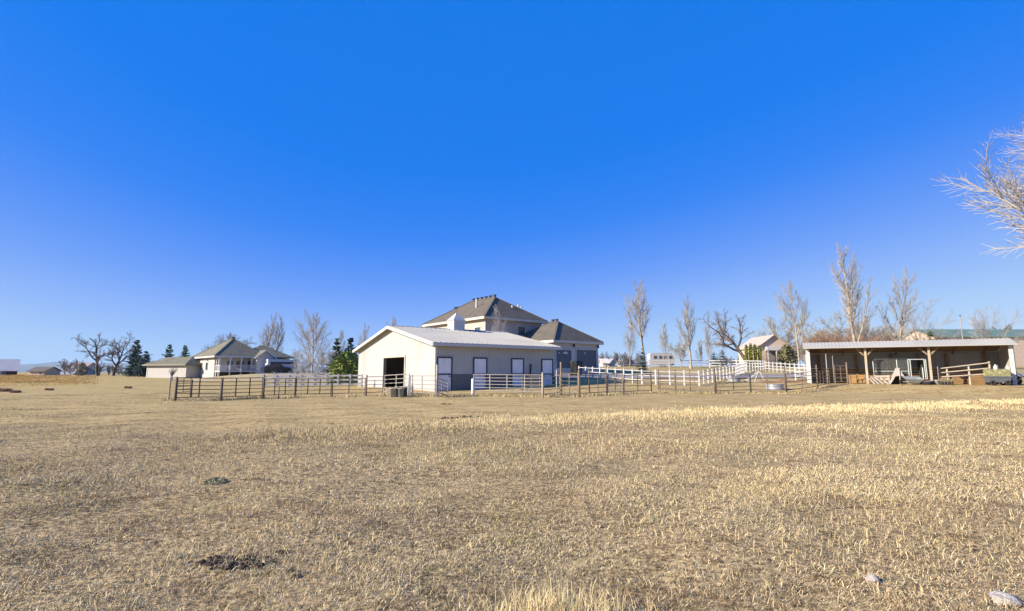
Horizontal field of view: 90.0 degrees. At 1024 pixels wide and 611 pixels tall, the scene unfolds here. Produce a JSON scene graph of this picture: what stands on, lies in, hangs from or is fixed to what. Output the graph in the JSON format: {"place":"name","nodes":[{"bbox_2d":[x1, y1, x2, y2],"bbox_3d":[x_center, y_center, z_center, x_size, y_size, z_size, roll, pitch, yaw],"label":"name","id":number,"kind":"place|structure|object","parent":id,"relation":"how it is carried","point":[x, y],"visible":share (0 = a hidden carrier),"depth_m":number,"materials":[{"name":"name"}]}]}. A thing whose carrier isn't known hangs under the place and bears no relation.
{"place":"outdoors","nodes":[
{"label":"outdoors","id":0,"kind":"place"},
{"bbox_2d":[0,375,97,386],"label":"orange meadow grass","id":1,"kind":"structure","parent":0,"point":[15,378],"depth_m":77.04,"materials":[{"name":"plant"}]},
{"bbox_2d":[17,362,325,371],"bbox_3d":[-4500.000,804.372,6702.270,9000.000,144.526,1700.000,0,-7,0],"label":"hills","id":2,"kind":"structure","parent":0,"point":[24,367],"depth_m":6479.24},
{"bbox_2d":[202,476,228,484],"bbox_3d":[-4.047,2.382,7.001,0.341,0.092,0.285,0,-7,0],"label":"sage clump","id":3,"kind":"object","parent":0,"point":[218,479],"visible":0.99,"depth_m":6.96,"materials":[{"name":"green plant"}]},
{"bbox_2d":[0,366,1023,610],"bbox_3d":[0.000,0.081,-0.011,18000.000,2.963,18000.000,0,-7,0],"label":"ground","id":4,"kind":"structure","parent":0,"point":[380,408],"depth_m":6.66,"materials":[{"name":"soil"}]},
{"bbox_2d":[0,359,20,374],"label":"barn","id":5,"kind":"structure","parent":4,"relation":"on","point":[9,366],"depth_m":148.83,"materials":[{"name":"white"}]},
{"bbox_2d":[26,367,62,374],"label":"cabin","id":6,"kind":"object","parent":4,"relation":"on","point":[44,371],"visible":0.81,"depth_m":140.13,"materials":[{"name":"grey wood"}]},
{"bbox_2d":[59,359,83,374],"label":"brush thicket","id":7,"kind":"object","parent":4,"relation":"on","point":[64,366],"visible":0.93,"depth_m":139.72,"materials":[{"name":"grey plant"}]},
{"bbox_2d":[60,367,94,374],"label":"long shed","id":8,"kind":"structure","parent":4,"relation":"on","point":[91,372],"depth_m":161.74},
{"bbox_2d":[76,362,87,375],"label":"shrub","id":9,"kind":"object","parent":4,"relation":"on","point":[81,369],"visible":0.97,"depth_m":126.57,"materials":[{"name":"grey plant"}]},
{"bbox_2d":[71,333,117,375],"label":"bare tree","id":10,"kind":"object","parent":4,"relation":"on","point":[98,357],"visible":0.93,"depth_m":120.97,"materials":[{"name":"brown plant"}]},
{"bbox_2d":[87,363,122,374],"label":"brush thicket","id":11,"kind":"object","parent":4,"relation":"on","point":[108,368],"visible":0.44,"depth_m":130.67,"materials":[{"name":"brown plant"}]},
{"bbox_2d":[105,332,141,375],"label":"bare tree","id":12,"kind":"object","parent":4,"relation":"on","point":[117,355],"visible":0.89,"depth_m":123.51,"materials":[{"name":"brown plant"}]},
{"bbox_2d":[120,340,142,376],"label":"spruce tree","id":13,"kind":"object","parent":4,"relation":"on","point":[134,357],"visible":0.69,"depth_m":110.88,"materials":[{"name":"green plant"}]},
{"bbox_2d":[128,351,152,376],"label":"spruce tree","id":14,"kind":"object","parent":4,"relation":"on","point":[140,370],"visible":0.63,"depth_m":106.75,"materials":[{"name":"green plant"}]},
{"bbox_2d":[158,344,173,359],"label":"spruce tree","id":15,"kind":"object","parent":4,"relation":"on","point":[169,351],"visible":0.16,"depth_m":123.38,"materials":[{"name":"green plant"}]},
{"bbox_2d":[142,357,200,377],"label":"outbuilding","id":16,"kind":"structure","parent":4,"relation":"on","point":[183,366],"depth_m":92.45,"materials":[{"name":"beige"}]},
{"bbox_2d":[176,377,221,400],"bbox_3d":[-16.898,4.535,27.672,2.106,1.335,0.054,6,-10,-39],"label":"corral fence","id":17,"kind":"object","parent":4,"relation":"on","point":[199,385],"visible":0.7,"depth_m":27.59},
{"bbox_2d":[201,333,253,349],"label":"bare tree","id":18,"kind":"object","parent":4,"relation":"on","point":[230,336],"visible":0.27,"depth_m":116.82,"materials":[{"name":"brown plant"}]},
{"bbox_2d":[195,553,276,570],"bbox_3d":[-2.137,2.017,3.975,0.614,0.101,0.319,0,-7,0],"label":"dung pile","id":19,"kind":"object","parent":4,"relation":"on","point":[227,566],"visible":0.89,"depth_m":3.94,"materials":[{"name":"soil"}]},
{"bbox_2d":[191,337,292,377],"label":"porch house","id":20,"kind":"structure","parent":4,"relation":"on","point":[232,355],"depth_m":87.88,"materials":[{"name":"beige"}]},
{"bbox_2d":[222,377,263,396],"bbox_3d":[-15.277,4.729,29.058,2.130,1.311,0.055,7,-10,-42],"label":"corral fence","id":21,"kind":"object","parent":4,"relation":"on","point":[236,385],"visible":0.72,"depth_m":29.09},
{"bbox_2d":[189,373,327,380],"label":"grass bank","id":22,"kind":"structure","parent":4,"relation":"on","point":[245,377],"depth_m":74.11,"materials":[{"name":"plant"}]},
{"bbox_2d":[258,312,276,348],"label":"bare tree","id":23,"kind":"object","parent":4,"relation":"on","point":[267,337],"visible":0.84,"depth_m":100.18,"materials":[{"name":"grey plant"}]},
{"bbox_2d":[266,316,284,351],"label":"bare tree","id":24,"kind":"object","parent":4,"relation":"on","point":[280,335],"visible":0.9,"depth_m":99.63,"materials":[{"name":"grey plant"}]},
{"bbox_2d":[261,364,291,372],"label":"parked car","id":25,"kind":"object","parent":4,"relation":"on","point":[268,368],"visible":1,"depth_m":85.08,"materials":[{"name":"paint"}]},
{"bbox_2d":[264,378,295,396],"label":"corral fence","id":26,"kind":"object","parent":4,"relation":"on","point":[285,386],"visible":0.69,"depth_m":31.09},
{"bbox_2d":[264,359,297,372],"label":"horse trailer","id":27,"kind":"object","parent":4,"relation":"on","point":[285,363],"visible":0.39,"depth_m":88.23,"materials":[{"name":"white metal"}]},
{"bbox_2d":[290,349,317,372],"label":"bare tree","id":28,"kind":"object","parent":4,"relation":"on","point":[308,366],"visible":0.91,"depth_m":81.18,"materials":[{"name":"grey plant"}]},
{"bbox_2d":[273,372,346,383],"bbox_3d":[-22.267,8.411,58.403,9.261,1.748,0.156,2,-8,-13],"label":"rail fence","id":29,"kind":"object","parent":4,"relation":"on","point":[295,373],"visible":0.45,"depth_m":58.01,"materials":[{"name":"white paint"}]},
{"bbox_2d":[261,374,362,388],"bbox_3d":[-17.955,6.989,46.234,8.681,1.648,0.156,1,-8,-10],"label":"rail fence","id":30,"kind":"object","parent":4,"relation":"on","point":[312,379],"visible":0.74,"depth_m":46.28,"materials":[{"name":"white paint"}]},
{"bbox_2d":[292,309,333,374],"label":"bare tree","id":31,"kind":"object","parent":4,"relation":"on","point":[312,324],"visible":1,"depth_m":77.72,"materials":[{"name":"brown plant"}]},
{"bbox_2d":[295,378,331,395],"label":"corral fence","id":32,"kind":"object","parent":4,"relation":"on","point":[308,382],"visible":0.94,"depth_m":32.05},
{"bbox_2d":[309,346,334,374],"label":"bare tree","id":33,"kind":"object","parent":4,"relation":"on","point":[325,360],"visible":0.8,"depth_m":81.33,"materials":[{"name":"grey plant"}]},
{"bbox_2d":[325,338,342,372],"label":"spruce tree","id":34,"kind":"object","parent":4,"relation":"on","point":[337,349],"visible":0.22,"depth_m":83.63,"materials":[{"name":"green plant"}]},
{"bbox_2d":[327,350,358,382],"bbox_3d":[-19.353,7.227,59.575,4.062,4.059,4.143,6,-10,-40],"label":"shrub","id":35,"kind":"object","parent":4,"relation":"on","point":[345,362],"visible":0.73,"depth_m":58.60,"materials":[{"name":"green plant"}]},
{"bbox_2d":[333,378,365,395],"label":"corral fence","id":36,"kind":"object","parent":4,"relation":"on","point":[348,389],"visible":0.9,"depth_m":32.68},
{"bbox_2d":[344,338,356,351],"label":"spruce tree","id":37,"kind":"object","parent":4,"relation":"on","point":[350,346],"visible":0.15,"depth_m":79.69,"materials":[{"name":"green plant"}]},
{"bbox_2d":[357,323,369,354],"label":"bare tree","id":38,"kind":"object","parent":4,"relation":"on","point":[364,335],"visible":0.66,"depth_m":105.75,"materials":[{"name":"grey plant"}]},
{"bbox_2d":[384,373,408,393],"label":"tube gate","id":39,"kind":"structure","parent":4,"relation":"on","point":[396,381],"depth_m":34.93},
{"bbox_2d":[409,375,435,396],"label":"corral fence","id":40,"kind":"object","parent":4,"relation":"on","point":[422,384],"visible":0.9,"depth_m":32.65,"materials":[{"name":"metal"}]},
{"bbox_2d":[436,378,447,396],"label":"tube gate","id":41,"kind":"structure","parent":4,"relation":"on","point":[442,387],"depth_m":31.28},
{"bbox_2d":[352,306,561,391],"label":"barn","id":42,"kind":"structure","parent":4,"relation":"on","point":[457,353],"depth_m":42.43,"materials":[{"name":"white"}]},
{"bbox_2d":[437,357,452,389],"bbox_3d":[-5.083,5.122,38.530,1.320,2.520,0.150,5,-9,-36],"label":"dutch door","id":43,"kind":"structure","parent":42,"relation":"in","point":[445,364],"depth_m":38.57,"materials":[{"name":"white metal"}]},
{"bbox_2d":[473,357,487,388],"bbox_3d":[-2.521,5.366,40.399,1.320,2.520,0.150,5,-9,-36],"label":"dutch door","id":44,"kind":"structure","parent":42,"relation":"in","point":[479,363],"depth_m":40.40,"materials":[{"name":"white metal"}]},
{"bbox_2d":[511,358,523,386],"bbox_3d":[0.460,5.650,42.571,1.320,2.520,0.150,5,-9,-36],"label":"dutch door","id":45,"kind":"structure","parent":42,"relation":"in","point":[517,366],"depth_m":42.56,"materials":[{"name":"white metal"}]},
{"bbox_2d":[541,359,552,384],"bbox_3d":[3.055,5.897,44.464,1.320,2.520,0.150,5,-9,-36],"label":"dutch door","id":46,"kind":"structure","parent":42,"relation":"in","point":[546,364],"depth_m":44.48,"materials":[{"name":"white metal"}]},
{"bbox_2d":[161,387,825,400],"bbox_3d":[2.124,5.622,33.244,44.691,0.538,4.977,2,-8,-12],"label":"fence","id":47,"kind":"object","parent":4,"relation":"on","point":[491,394],"visible":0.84,"depth_m":32.27,"materials":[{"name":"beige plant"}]},
{"bbox_2d":[491,304,508,331],"bbox_3d":[-1.373,3.899,55.859,2.495,8.390,3.013,-4,-8,29],"label":"bare tree","id":48,"kind":"object","parent":4,"relation":"on","point":[498,323],"visible":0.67,"depth_m":56.22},
{"bbox_2d":[473,374,541,391],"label":"tube gate","id":49,"kind":"structure","parent":4,"relation":"on","point":[506,384],"depth_m":34.48,"materials":[{"name":"metal"}]},
{"bbox_2d":[422,294,603,374],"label":"stucco house","id":50,"kind":"structure","parent":4,"relation":"on","point":[571,342],"depth_m":65.02,"materials":[{"name":"beige"}]},
{"bbox_2d":[517,326,525,335],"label":"window","id":51,"kind":"structure","parent":50,"relation":"in","point":[521,330],"depth_m":66.60,"materials":[{"name":"grey glass"}]},
{"bbox_2d":[556,350,570,367],"bbox_3d":[6.128,6.442,61.496,2.500,2.150,0.170,6,-10,-39],"label":"garage door","id":52,"kind":"structure","parent":50,"relation":"in","point":[564,356],"depth_m":61.52,"materials":[{"name":"grey metal"}]},
{"bbox_2d":[577,350,595,367],"bbox_3d":[9.202,6.714,63.963,3.600,2.250,0.170,6,-10,-39],"label":"garage door","id":53,"kind":"structure","parent":50,"relation":"in","point":[588,357],"depth_m":64.12,"materials":[{"name":"grey metal"}]},
{"bbox_2d":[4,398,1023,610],"bbox_3d":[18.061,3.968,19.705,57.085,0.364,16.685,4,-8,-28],"label":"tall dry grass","id":54,"kind":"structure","parent":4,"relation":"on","point":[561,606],"depth_m":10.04,"materials":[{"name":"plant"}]},
{"bbox_2d":[543,376,559,394],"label":"corral fence","id":55,"kind":"object","parent":4,"relation":"on","point":[552,384],"visible":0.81,"depth_m":32.67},
{"bbox_2d":[561,373,577,393],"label":"corral fence","id":56,"kind":"object","parent":4,"relation":"on","point":[569,377],"visible":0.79,"depth_m":33.05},
{"bbox_2d":[570,360,582,375],"bbox_3d":[7.287,7.092,57.871,1.120,1.780,1.106,6,-10,-39],"label":"trash cart","id":57,"kind":"object","parent":4,"relation":"on","point":[574,364],"visible":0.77,"depth_m":57.58,"materials":[{"name":"black plastic"}]},
{"bbox_2d":[580,373,606,393],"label":"corral fence","id":58,"kind":"object","parent":4,"relation":"on","point":[588,378],"visible":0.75,"depth_m":33.67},
{"bbox_2d":[607,373,622,393],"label":"corral fence","id":59,"kind":"object","parent":4,"relation":"on","point":[614,385],"visible":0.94,"depth_m":34.96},
{"bbox_2d":[598,351,644,366],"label":"brush thicket","id":60,"kind":"object","parent":4,"relation":"on","point":[626,359],"visible":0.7,"depth_m":148.57,"materials":[{"name":"brown plant"}]},
{"bbox_2d":[623,321,637,367],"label":"bare tree","id":61,"kind":"object","parent":4,"relation":"on","point":[630,341],"visible":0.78,"depth_m":87.66,"materials":[{"name":"brown plant"}]},
{"bbox_2d":[620,278,651,370],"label":"bare tree","id":62,"kind":"object","parent":4,"relation":"on","point":[639,319],"visible":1,"depth_m":71.93,"materials":[{"name":"brown plant"}]},
{"bbox_2d":[623,374,650,391],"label":"corral fence","id":63,"kind":"object","parent":4,"relation":"on","point":[637,385],"visible":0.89,"depth_m":35.76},
{"bbox_2d":[578,366,699,385],"bbox_3d":[10.592,6.599,47.643,2.215,2.120,13.820,6,-10,-39],"label":"rail fence","id":64,"kind":"object","parent":4,"relation":"on","point":[624,374],"visible":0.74,"depth_m":46.00,"materials":[{"name":"white paint"}]},
{"bbox_2d":[635,349,648,371],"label":"spruce tree","id":65,"kind":"object","parent":4,"relation":"on","point":[643,363],"visible":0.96,"depth_m":70.45,"materials":[{"name":"green plant"}]},
{"bbox_2d":[647,353,674,366],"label":"travel trailer","id":66,"kind":"object","parent":4,"relation":"on","point":[657,356],"visible":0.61,"depth_m":97.51,"materials":[{"name":"white metal"}]},
{"bbox_2d":[658,323,671,362],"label":"bare tree","id":67,"kind":"object","parent":4,"relation":"on","point":[665,342],"visible":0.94,"depth_m":92.00,"materials":[{"name":"grey plant"}]},
{"bbox_2d":[661,333,687,367],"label":"bare tree","id":68,"kind":"object","parent":4,"relation":"on","point":[680,349],"visible":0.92,"depth_m":83.39,"materials":[{"name":"grey plant"}]},
{"bbox_2d":[674,293,696,368],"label":"bare tree","id":69,"kind":"object","parent":4,"relation":"on","point":[689,330],"visible":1,"depth_m":80.38,"materials":[{"name":"brown plant"}]},
{"bbox_2d":[675,374,713,391],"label":"corral fence","id":70,"kind":"object","parent":4,"relation":"on","point":[694,378],"visible":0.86,"depth_m":36.80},
{"bbox_2d":[649,359,764,368],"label":"rail fence","id":71,"kind":"object","parent":4,"relation":"on","point":[709,363],"visible":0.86,"depth_m":83.42,"materials":[{"name":"white paint"}]},
{"bbox_2d":[703,327,713,366],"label":"bare tree","id":72,"kind":"object","parent":4,"relation":"on","point":[707,341],"visible":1,"depth_m":91.61,"materials":[{"name":"grey plant"}]},
{"bbox_2d":[699,362,747,384],"bbox_3d":[25.034,7.542,58.075,0.861,2.952,35.533,-4,-9,30],"label":"rail fence","id":73,"kind":"object","parent":4,"relation":"on","point":[723,368],"visible":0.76,"depth_m":51.75,"materials":[{"name":"white paint"}]},
{"bbox_2d":[695,308,753,361],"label":"bare tree","id":74,"kind":"object","parent":4,"relation":"on","point":[729,339],"visible":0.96,"depth_m":94.80,"materials":[{"name":"brown plant"}]},
{"bbox_2d":[716,374,750,391],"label":"corral fence","id":75,"kind":"object","parent":4,"relation":"on","point":[733,382],"visible":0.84,"depth_m":36.35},
{"bbox_2d":[736,361,764,373],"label":"rail fence","id":76,"kind":"object","parent":4,"relation":"on","point":[749,366],"visible":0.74,"depth_m":68.31,"materials":[{"name":"white paint"}]},
{"bbox_2d":[739,335,792,366],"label":"gabled house","id":77,"kind":"structure","parent":4,"relation":"on","point":[770,345],"depth_m":103.82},
{"bbox_2d":[750,374,785,391],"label":"corral fence","id":78,"kind":"object","parent":4,"relation":"on","point":[767,378],"visible":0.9,"depth_m":36.72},
{"bbox_2d":[765,384,783,389],"bbox_3d":[20.064,6.210,39.095,1.277,0.410,1.277,0,-7,0],"label":"stock tank","id":79,"kind":"object","parent":4,"relation":"on","point":[770,387],"visible":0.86,"depth_m":38.58,"materials":[{"name":"metal"}]},
{"bbox_2d":[751,314,808,344],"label":"bare tree","id":80,"kind":"object","parent":4,"relation":"on","point":[773,330],"visible":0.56,"depth_m":126.27,"materials":[{"name":"brown plant"}]},
{"bbox_2d":[759,379,806,382],"bbox_3d":[24.968,6.924,46.823,5.182,0.370,1.590,-1,-7,6],"label":"manure heap","id":81,"kind":"object","parent":4,"relation":"on","point":[804,380],"visible":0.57,"depth_m":46.48,"materials":[{"name":"soil"}]},
{"bbox_2d":[777,344,797,366],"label":"shrub","id":82,"kind":"object","parent":4,"relation":"on","point":[787,359],"visible":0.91,"depth_m":89.10,"materials":[{"name":"green plant"}]},
{"bbox_2d":[765,362,815,374],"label":"rail fence","id":83,"kind":"object","parent":4,"relation":"on","point":[790,367],"visible":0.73,"depth_m":66.36,"materials":[{"name":"white paint"}]},
{"bbox_2d":[779,334,805,366],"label":"brush thicket","id":84,"kind":"object","parent":4,"relation":"on","point":[794,349],"visible":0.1,"depth_m":123.99,"materials":[{"name":"brown plant"}]},
{"bbox_2d":[774,281,812,366],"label":"bare tree","id":85,"kind":"object","parent":4,"relation":"on","point":[792,312],"visible":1,"depth_m":82.59,"materials":[{"name":"brown plant"}]},
{"bbox_2d":[786,371,816,389],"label":"corral fence","id":86,"kind":"object","parent":4,"relation":"on","point":[801,376],"visible":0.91,"depth_m":37.75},
{"bbox_2d":[790,328,863,362],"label":"brush thicket","id":87,"kind":"object","parent":4,"relation":"on","point":[818,337],"visible":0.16,"depth_m":95.75,"materials":[{"name":"brown plant"}]},
{"bbox_2d":[811,311,858,338],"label":"bare tree","id":88,"kind":"object","parent":4,"relation":"on","point":[844,330],"visible":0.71,"depth_m":118.69,"materials":[{"name":"brown plant"}]},
{"bbox_2d":[796,322,878,349],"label":"brush thicket","id":89,"kind":"object","parent":4,"relation":"on","point":[808,333],"visible":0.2,"depth_m":119.25,"materials":[{"name":"brown plant"}]},
{"bbox_2d":[829,243,879,341],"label":"bare tree","id":90,"kind":"object","parent":4,"relation":"on","point":[851,307],"visible":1,"depth_m":73.98,"materials":[{"name":"beige plant"}]},
{"bbox_2d":[849,374,865,382],"bbox_3d":[28.701,6.098,42.606,1.098,0.740,0.690,-4,-8,28],"label":"plank feeder","id":91,"kind":"object","parent":4,"relation":"on","point":[856,378],"visible":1,"depth_m":42.33,"materials":[{"name":"brown wood"}]},
{"bbox_2d":[833,330,905,341],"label":"brush thicket","id":92,"kind":"object","parent":4,"relation":"on","point":[884,339],"visible":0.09,"depth_m":99.21,"materials":[{"name":"brown plant"}]},
{"bbox_2d":[846,315,897,339],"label":"bare tree","id":93,"kind":"object","parent":4,"relation":"on","point":[874,331],"visible":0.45,"depth_m":121.43,"materials":[{"name":"brown plant"}]},
{"bbox_2d":[865,573,879,583],"bbox_3d":[2.624,1.994,3.722,0.094,0.081,0.085,2,-8,-17],"label":"stone","id":94,"kind":"object","parent":4,"relation":"on","point":[871,577],"visible":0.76,"depth_m":3.70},
{"bbox_2d":[873,266,920,340],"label":"bare tree","id":95,"kind":"object","parent":4,"relation":"on","point":[902,318],"visible":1,"depth_m":74.24,"materials":[{"name":"brown plant"}]},
{"bbox_2d":[872,358,927,382],"bbox_3d":[31.152,5.255,41.137,3.519,1.997,0.130,-4,-8,28],"label":"kennel panel","id":96,"kind":"object","parent":4,"relation":"on","point":[910,359],"visible":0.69,"depth_m":40.94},
{"bbox_2d":[907,359,926,382],"bbox_3d":[32.115,5.173,40.603,1.109,1.857,0.076,-4,-8,28],"label":"door","id":97,"kind":"structure","parent":96,"relation":"in","point":[907,359],"depth_m":40.76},
{"bbox_2d":[889,368,910,384],"bbox_3d":[30.442,5.569,40.363,1.340,1.290,1.415,-4,-8,28],"label":"canvas shelter","id":98,"kind":"object","parent":4,"relation":"on","point":[895,378],"visible":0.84,"depth_m":40.40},
{"bbox_2d":[802,338,1018,384],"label":"open shed","id":99,"kind":"structure","parent":4,"relation":"on","point":[858,357],"depth_m":41.63,"materials":[{"name":"metal"}]},
{"bbox_2d":[880,324,942,340],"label":"brush thicket","id":100,"kind":"object","parent":4,"relation":"on","point":[895,333],"visible":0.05,"depth_m":127.66,"materials":[{"name":"brown plant"}]},
{"bbox_2d":[899,376,924,384],"bbox_3d":[30.860,5.743,39.245,2.083,0.645,0.840,-2,-8,13],"label":"wheelbarrow","id":101,"kind":"object","parent":4,"relation":"on","point":[912,379],"visible":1,"depth_m":39.34,"materials":[{"name":"metal"}]},
{"bbox_2d":[890,298,965,340],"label":"bare tree","id":102,"kind":"object","parent":4,"relation":"on","point":[908,334],"visible":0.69,"depth_m":91.02,"materials":[{"name":"brown plant"}]},
{"bbox_2d":[902,329,1023,366],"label":"green roofed barn","id":103,"kind":"structure","parent":4,"relation":"on","point":[1019,353],"depth_m":110.36,"materials":[{"name":"metal"}]},
{"bbox_2d":[937,361,990,384],"bbox_3d":[34.536,5.196,39.094,3.172,1.820,0.195,-4,-8,28],"label":"pole fence","id":104,"kind":"object","parent":4,"relation":"on","point":[968,370],"visible":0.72,"depth_m":39.03,"materials":[{"name":"wood"}]},
{"bbox_2d":[931,113,1023,258],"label":"bare tree","id":105,"kind":"object","parent":4,"relation":"on","point":[1009,184],"visible":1,"depth_m":26.00,"materials":[{"name":"beige plant"}]},
{"bbox_2d":[950,305,1023,354],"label":"bare tree","id":106,"kind":"object","parent":4,"relation":"on","point":[979,325],"visible":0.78,"depth_m":77.75,"materials":[{"name":"brown plant"}]},
{"bbox_2d":[983,376,1023,384],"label":"utility cart","id":107,"kind":"object","parent":4,"relation":"on","point":[995,379],"visible":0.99,"depth_m":36.89,"materials":[{"name":"metal"}]},
{"bbox_2d":[983,369,1011,375],"bbox_3d":[35.269,4.916,37.239,1.412,0.687,1.023,-3,-8,22],"label":"bale","id":108,"kind":"object","parent":107,"relation":"on","point":[996,372],"visible":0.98,"depth_m":36.94},
{"bbox_2d":[988,591,1023,606],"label":"stone","id":109,"kind":"object","parent":4,"relation":"on","point":[998,596],"visible":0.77,"depth_m":3.30,"materials":[{"name":"stone"}]},
{"bbox_2d":[0,0,1023,366],"label":"sky","id":110,"kind":"structure","parent":0,"point":[178,173],"materials":[{"name":"blue"}]},
{"bbox_2d":[554,373,1023,377],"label":"road","id":111,"kind":"structure","parent":0,"point":[705,376],"depth_m":56.06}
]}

